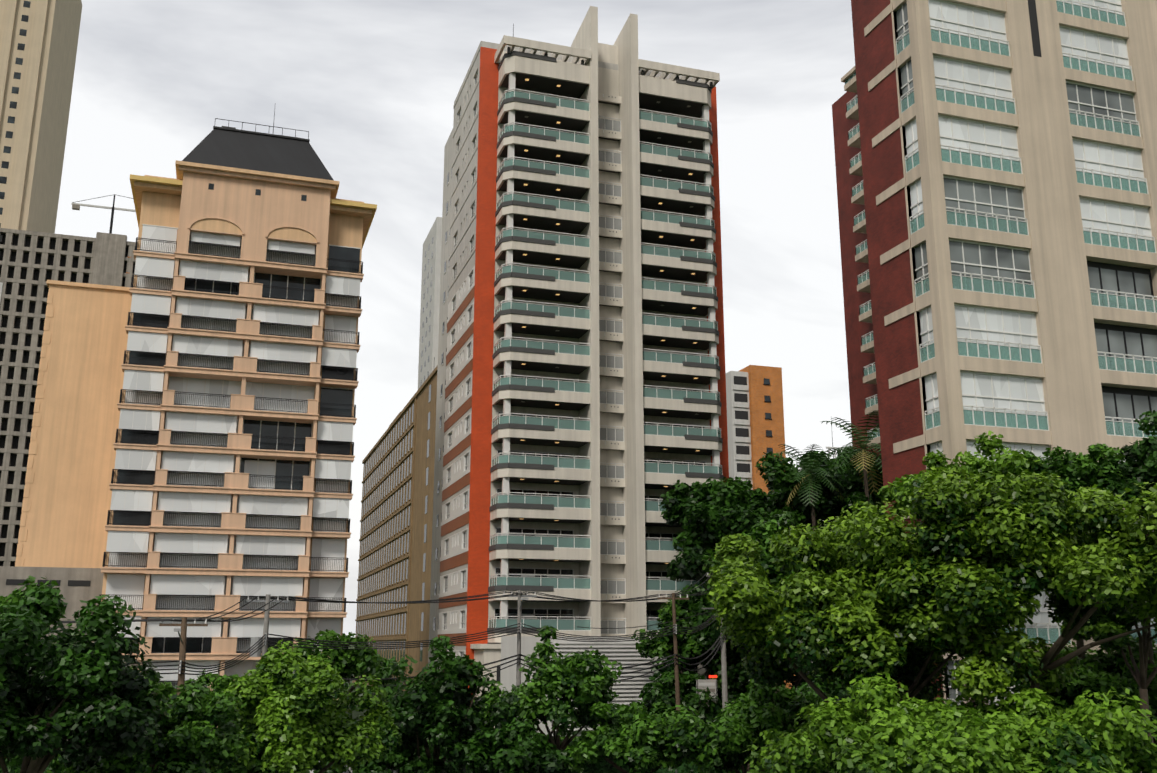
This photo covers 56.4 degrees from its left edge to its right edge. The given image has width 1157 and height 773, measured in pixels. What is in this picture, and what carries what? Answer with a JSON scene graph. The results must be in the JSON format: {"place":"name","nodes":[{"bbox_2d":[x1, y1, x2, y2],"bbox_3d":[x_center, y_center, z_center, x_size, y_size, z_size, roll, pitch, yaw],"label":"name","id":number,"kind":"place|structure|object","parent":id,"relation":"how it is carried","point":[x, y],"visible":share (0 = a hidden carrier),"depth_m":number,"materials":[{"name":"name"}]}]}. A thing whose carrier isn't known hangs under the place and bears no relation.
{"place":"outdoors","nodes":[
{"label":"outdoors","id":0,"kind":"place"},
{"bbox_2d":[352,357,437,691],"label":"block","id":1,"kind":"structure","parent":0,"point":[395,540],"depth_m":149.29,"materials":[{"name":"beige concrete"}]},
{"bbox_2d":[418,217,441,388],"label":"tower","id":2,"kind":"structure","parent":0,"point":[429,309],"depth_m":215.71,"materials":[{"name":"white concrete"}]},
{"bbox_2d":[55,0,854,637],"label":"sky","id":3,"kind":"structure","parent":0,"point":[374,85],"materials":[{"name":"white"}]},
{"bbox_2d":[428,6,745,726],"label":"tower","id":4,"kind":"structure","parent":0,"point":[581,414],"depth_m":90.95,"materials":[{"name":"white tile"}]},
{"bbox_2d":[343,674,863,740],"bbox_3d":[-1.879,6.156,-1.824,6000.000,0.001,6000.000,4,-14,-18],"label":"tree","id":5,"kind":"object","parent":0,"point":[354,714],"depth_m":111.29,"materials":[{"name":"plant"}]},
{"bbox_2d":[0,0,81,233],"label":"tower","id":6,"kind":"structure","parent":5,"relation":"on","point":[38,44],"depth_m":212.62,"materials":[{"name":"beige concrete"}]},
{"bbox_2d":[0,194,135,565],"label":"building","id":7,"kind":"structure","parent":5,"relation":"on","point":[32,263],"depth_m":188.05,"materials":[{"name":"grey"}]},
{"bbox_2d":[159,617,207,694],"bbox_3d":[-18.617,14.658,49.975,2.200,7.807,2.512,4,-14,-18],"label":"utility pole","id":8,"kind":"object","parent":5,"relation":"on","point":[182,650],"visible":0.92,"depth_m":51.42,"materials":[{"name":"brown wood"}]},
{"bbox_2d":[0,111,376,740],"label":"building","id":9,"kind":"structure","parent":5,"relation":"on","point":[191,451],"depth_m":82.00,"materials":[{"name":"beige concrete"}]},
{"bbox_2d":[0,734,761,772],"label":"ground","id":10,"kind":"structure","parent":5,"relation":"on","point":[11,762],"depth_m":51.01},
{"bbox_2d":[491,625,628,751],"bbox_3d":[-0.490,14.199,47.127,6.002,7.404,6.121,4,-14,-18],"label":"tree","id":11,"kind":"object","parent":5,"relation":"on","point":[558,678],"visible":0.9,"depth_m":46.84,"materials":[{"name":"green plant"}]},
{"bbox_2d":[500,636,665,735],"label":"building","id":12,"kind":"structure","parent":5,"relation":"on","point":[625,653],"depth_m":82.04,"materials":[{"name":"white"}]},
{"bbox_2d":[600,669,773,726],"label":"tree","id":13,"kind":"object","parent":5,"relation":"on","point":[663,689],"visible":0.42,"depth_m":73.49,"materials":[{"name":"green plant"}]},
{"bbox_2d":[658,477,766,678],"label":"tree","id":14,"kind":"object","parent":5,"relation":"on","point":[676,500],"visible":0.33,"depth_m":83.39,"materials":[{"name":"green plant"}]},
{"bbox_2d":[630,679,844,772],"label":"tree","id":15,"kind":"object","parent":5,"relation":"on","point":[720,745],"visible":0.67,"depth_m":41.35,"materials":[{"name":"green plant"}]},
{"bbox_2d":[660,581,838,694],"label":"tree","id":16,"kind":"object","parent":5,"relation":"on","point":[708,640],"visible":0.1,"depth_m":75.50,"materials":[{"name":"green plant"}]},
{"bbox_2d":[702,511,822,690],"bbox_3d":[10.117,12.900,54.460,6.471,13.337,6.225,4,-14,-18],"label":"tree","id":17,"kind":"object","parent":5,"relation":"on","point":[778,523],"visible":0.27,"depth_m":55.53,"materials":[{"name":"green plant"}]},
{"bbox_2d":[754,447,884,688],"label":"tree","id":18,"kind":"object","parent":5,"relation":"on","point":[777,471],"visible":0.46,"depth_m":81.17,"materials":[{"name":"green plant"}]},
{"bbox_2d":[798,425,842,662],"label":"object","id":19,"kind":"object","parent":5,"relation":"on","point":[828,448],"depth_m":336.69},
{"bbox_2d":[832,66,880,682],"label":"tower","id":20,"kind":"structure","parent":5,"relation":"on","point":[857,298],"depth_m":111.15,"materials":[{"name":"red brick"}]},
{"bbox_2d":[761,672,957,714],"bbox_3d":[11.569,15.423,48.978,8.734,6.033,9.582,4,-14,-18],"label":"tree","id":21,"kind":"object","parent":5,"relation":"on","point":[838,691],"depth_m":49.06,"materials":[{"name":"green plant"}]},
{"bbox_2d":[743,672,1156,772],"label":"tree","id":22,"kind":"object","parent":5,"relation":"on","point":[1035,734],"visible":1,"depth_m":29.41,"materials":[{"name":"green plant"}]},
{"bbox_2d":[726,365,794,688],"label":"tower","id":23,"kind":"structure","parent":0,"point":[755,414],"depth_m":182.60,"materials":[{"name":"paint"}]},
{"bbox_2d":[851,0,1156,772],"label":"tower","id":24,"kind":"structure","parent":0,"point":[1009,158],"depth_m":54.40,"materials":[{"name":"stone"}]},
{"bbox_3d":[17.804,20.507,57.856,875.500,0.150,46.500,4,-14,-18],"label":"road","id":25,"kind":"structure","parent":0,"visible":0},
{"bbox_2d":[0,576,65,650],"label":"tree","id":26,"kind":"object","parent":25,"relation":"on","point":[13,596],"visible":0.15,"depth_m":38.29,"materials":[{"name":"green plant"}]},
{"bbox_2d":[0,586,172,772],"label":"tree","id":27,"kind":"object","parent":25,"relation":"on","point":[81,692],"visible":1,"depth_m":25.70,"materials":[{"name":"green plant"}]},
{"bbox_2d":[45,665,246,772],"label":"tree","id":28,"kind":"object","parent":25,"relation":"on","point":[187,742],"visible":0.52,"depth_m":30.41,"materials":[{"name":"green plant"}]},
{"bbox_2d":[142,675,176,705],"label":"tree","id":29,"kind":"object","parent":25,"relation":"on","point":[167,688],"visible":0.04,"depth_m":51.78,"materials":[{"name":"green plant"}]},
{"bbox_2d":[185,669,239,716],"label":"tree","id":30,"kind":"object","parent":25,"relation":"on","point":[219,683],"visible":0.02,"depth_m":56.25,"materials":[{"name":"green plant"}]},
{"bbox_2d":[200,731,278,772],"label":"tree","id":31,"kind":"object","parent":25,"relation":"on","point":[257,767],"visible":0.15,"depth_m":35.81,"materials":[{"name":"green plant"}]},
{"bbox_2d":[246,594,288,657],"bbox_3d":[-16.390,15.413,55.919,2.195,9.122,0.575,2,-14,-10],"label":"utility pole","id":32,"kind":"object","parent":25,"relation":"on","point":[254,640],"visible":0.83,"depth_m":56.54,"materials":[{"name":"concrete"}]},
{"bbox_2d":[206,639,402,772],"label":"tree","id":33,"kind":"object","parent":25,"relation":"on","point":[294,718],"visible":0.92,"depth_m":35.80,"materials":[{"name":"green plant"}]},
{"bbox_2d":[292,629,407,703],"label":"tree","id":34,"kind":"object","parent":25,"relation":"on","point":[347,663],"visible":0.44,"depth_m":65.49,"materials":[{"name":"green plant"}]},
{"bbox_2d":[309,752,397,772],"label":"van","id":35,"kind":"object","parent":25,"relation":"on","point":[393,771],"visible":0.04,"depth_m":43.37,"materials":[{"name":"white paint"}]},
{"bbox_2d":[313,730,452,772],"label":"tree","id":36,"kind":"object","parent":25,"relation":"on","point":[401,760],"visible":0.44,"depth_m":43.25,"materials":[{"name":"green plant"}]},
{"bbox_2d":[373,667,451,717],"bbox_3d":[-9.370,18.281,59.733,4.418,5.393,4.784,4,-14,-18],"label":"tree","id":37,"kind":"object","parent":25,"relation":"on","point":[390,689],"visible":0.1,"depth_m":60.31,"materials":[{"name":"green plant"}]},
{"bbox_2d":[380,636,510,763],"bbox_3d":[-5.941,13.901,44.855,6.039,6.928,4.948,9,-16,-34],"label":"tree","id":38,"kind":"object","parent":25,"relation":"on","point":[429,705],"visible":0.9,"depth_m":44.48,"materials":[{"name":"green plant"}]},
{"bbox_2d":[472,681,536,730],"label":"tree","id":39,"kind":"object","parent":25,"relation":"on","point":[492,697],"visible":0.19,"depth_m":59.11,"materials":[{"name":"green plant"}]},
{"bbox_2d":[443,717,578,772],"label":"tree","id":40,"kind":"object","parent":25,"relation":"on","point":[524,747],"visible":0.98,"depth_m":42.67,"materials":[{"name":"green plant"}]},
{"bbox_2d":[503,590,536,688],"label":"utility pole","id":41,"kind":"object","parent":25,"relation":"on","point":[518,676],"visible":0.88,"depth_m":66.60,"materials":[{"name":"concrete"}]},
{"bbox_2d":[565,698,694,772],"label":"tree","id":42,"kind":"object","parent":25,"relation":"on","point":[614,742],"visible":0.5,"depth_m":43.92,"materials":[{"name":"green plant"}]},
{"bbox_2d":[657,593,688,710],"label":"utility pole","id":43,"kind":"object","parent":25,"relation":"on","point":[676,669],"visible":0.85,"depth_m":69.66,"materials":[{"name":"brown wood"}]},
{"bbox_2d":[631,593,744,677],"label":"tree","id":44,"kind":"object","parent":25,"relation":"on","point":[659,647],"visible":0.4,"depth_m":77.19,"materials":[{"name":"green plant"}]},
{"bbox_2d":[696,675,717,716],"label":"sign board","id":45,"kind":"object","parent":25,"relation":"on","point":[711,684],"visible":0.58,"depth_m":72.95,"materials":[{"name":"white metal"}]},
{"bbox_2d":[702,573,727,722],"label":"utility pole","id":46,"kind":"object","parent":25,"relation":"on","point":[724,674],"visible":0.19,"depth_m":71.35,"materials":[{"name":"concrete"}]},
{"bbox_2d":[56,572,797,707],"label":"power lines","id":47,"kind":"object","parent":46,"relation":"attached to","point":[375,644],"visible":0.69,"depth_m":64.19,"materials":[{"name":"black"}]},
{"bbox_2d":[664,476,839,694],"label":"tree","id":48,"kind":"object","parent":25,"relation":"on","point":[746,512],"visible":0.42,"depth_m":79.25,"materials":[{"name":"green plant"}]},
{"bbox_2d":[777,444,844,679],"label":"palm","id":49,"kind":"object","parent":25,"relation":"on","point":[811,467],"visible":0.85,"depth_m":79.75,"materials":[{"name":"green plant"}]},
{"bbox_2d":[821,410,882,682],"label":"palm","id":50,"kind":"object","parent":25,"relation":"on","point":[864,460],"visible":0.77,"depth_m":80.80,"materials":[{"name":"green plant"}]},
{"bbox_2d":[860,453,884,505],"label":"tree","id":51,"kind":"object","parent":25,"relation":"on","point":[874,495],"visible":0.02,"depth_m":84.12,"materials":[{"name":"green plant"}]},
{"bbox_2d":[706,491,1079,718],"bbox_3d":[10.419,9.596,36.687,12.262,11.441,11.753,4,-14,-18],"label":"tree","id":52,"kind":"object","parent":25,"relation":"on","point":[828,626],"visible":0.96,"depth_m":34.96,"materials":[{"name":"green plant"}]},
{"bbox_2d":[877,431,1058,706],"bbox_3d":[17.356,9.768,47.017,7.770,15.922,7.523,-4,-14,15],"label":"tree","id":53,"kind":"object","parent":25,"relation":"on","point":[898,491],"visible":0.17,"depth_m":46.79,"materials":[{"name":"green plant"}]},
{"bbox_2d":[848,465,1156,697],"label":"tree","id":54,"kind":"object","parent":25,"relation":"on","point":[1101,558],"visible":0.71,"depth_m":33.74,"materials":[{"name":"green plant"}]},
{"bbox_2d":[999,443,1127,664],"bbox_3d":[21.778,10.109,46.557,5.218,15.036,5.437,-9,-16,33],"label":"tree","id":55,"kind":"object","parent":25,"relation":"on","point":[1067,465],"visible":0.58,"depth_m":46.25,"materials":[{"name":"green plant"}]},
{"bbox_2d":[1015,636,1156,739],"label":"tree","id":56,"kind":"object","parent":25,"relation":"on","point":[1101,671],"visible":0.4,"depth_m":43.88,"materials":[{"name":"green plant"}]},
{"bbox_2d":[1055,531,1156,738],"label":"tree","id":57,"kind":"object","parent":25,"relation":"on","point":[1103,628],"visible":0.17,"depth_m":41.57,"materials":[{"name":"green plant"}]},
{"bbox_2d":[1064,410,1156,756],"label":"tree","id":58,"kind":"object","parent":25,"relation":"on","point":[1138,465],"visible":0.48,"depth_m":45.16,"materials":[{"name":"green plant"}]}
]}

